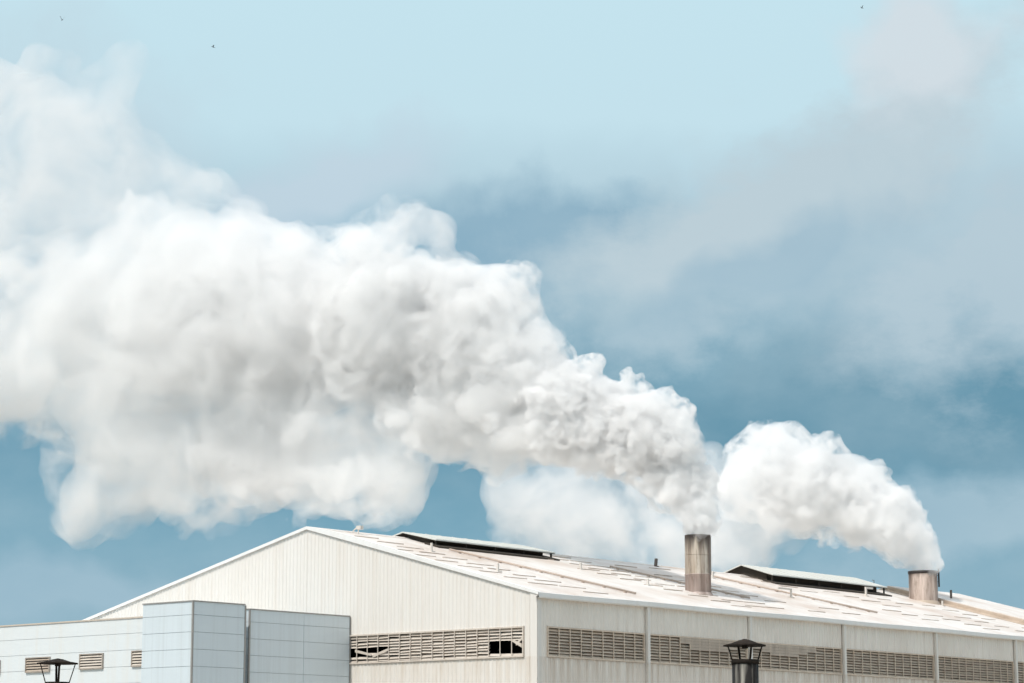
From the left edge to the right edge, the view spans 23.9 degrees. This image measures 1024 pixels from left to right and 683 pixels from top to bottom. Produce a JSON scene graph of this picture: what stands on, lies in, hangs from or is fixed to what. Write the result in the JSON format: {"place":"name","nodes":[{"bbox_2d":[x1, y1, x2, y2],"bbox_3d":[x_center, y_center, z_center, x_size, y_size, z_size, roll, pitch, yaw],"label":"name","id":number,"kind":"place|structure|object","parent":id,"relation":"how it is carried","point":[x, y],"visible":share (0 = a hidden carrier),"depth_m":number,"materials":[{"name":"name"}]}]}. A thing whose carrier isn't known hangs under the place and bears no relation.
{"place":"outdoors","nodes":[
{"label":"outdoors","id":0,"kind":"place"},
{"bbox_2d":[0,0,1023,626],"label":"sky","id":1,"kind":"structure","parent":0,"point":[617,280],"materials":[{"name":"blue"}]},
{"label":"ground","id":2,"kind":"structure","parent":0,"visible":0},
{"bbox_2d":[37,658,77,682],"bbox_3d":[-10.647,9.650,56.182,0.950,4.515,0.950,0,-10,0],"label":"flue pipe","id":3,"kind":"object","parent":2,"relation":"on","point":[58,662],"visible":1,"depth_m":56.41,"materials":[{"name":"grey metal"}]},
{"bbox_2d":[0,600,350,682],"bbox_3d":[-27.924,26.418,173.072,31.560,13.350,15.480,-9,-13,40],"label":"annex","id":4,"kind":"object","parent":2,"relation":"on","point":[192,641],"visible":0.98,"depth_m":165.01,"materials":[{"name":"paint"}]},
{"bbox_2d":[83,526,1023,682],"bbox_3d":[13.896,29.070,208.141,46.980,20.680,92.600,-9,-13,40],"label":"warehouse","id":5,"kind":"structure","parent":2,"relation":"on","point":[421,608],"depth_m":174.17,"materials":[{"name":"paint"}]},
{"bbox_2d":[684,534,712,595],"bbox_3d":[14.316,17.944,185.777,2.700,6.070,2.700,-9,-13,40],"label":"smokestack","id":6,"kind":"object","parent":5,"relation":"on","point":[697,554],"visible":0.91,"depth_m":185.13,"materials":[{"name":"metal"}]},
{"bbox_2d":[908,568,939,604],"bbox_3d":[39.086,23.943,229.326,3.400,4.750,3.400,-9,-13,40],"label":"smokestack","id":7,"kind":"object","parent":5,"relation":"on","point":[924,585],"visible":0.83,"depth_m":228.32,"materials":[{"name":"metal"}]},
{"bbox_2d":[723,639,765,682],"bbox_3d":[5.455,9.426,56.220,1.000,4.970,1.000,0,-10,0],"label":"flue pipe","id":8,"kind":"object","parent":2,"relation":"on","point":[745,670],"visible":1,"depth_m":56.29,"materials":[{"name":"grey metal"}]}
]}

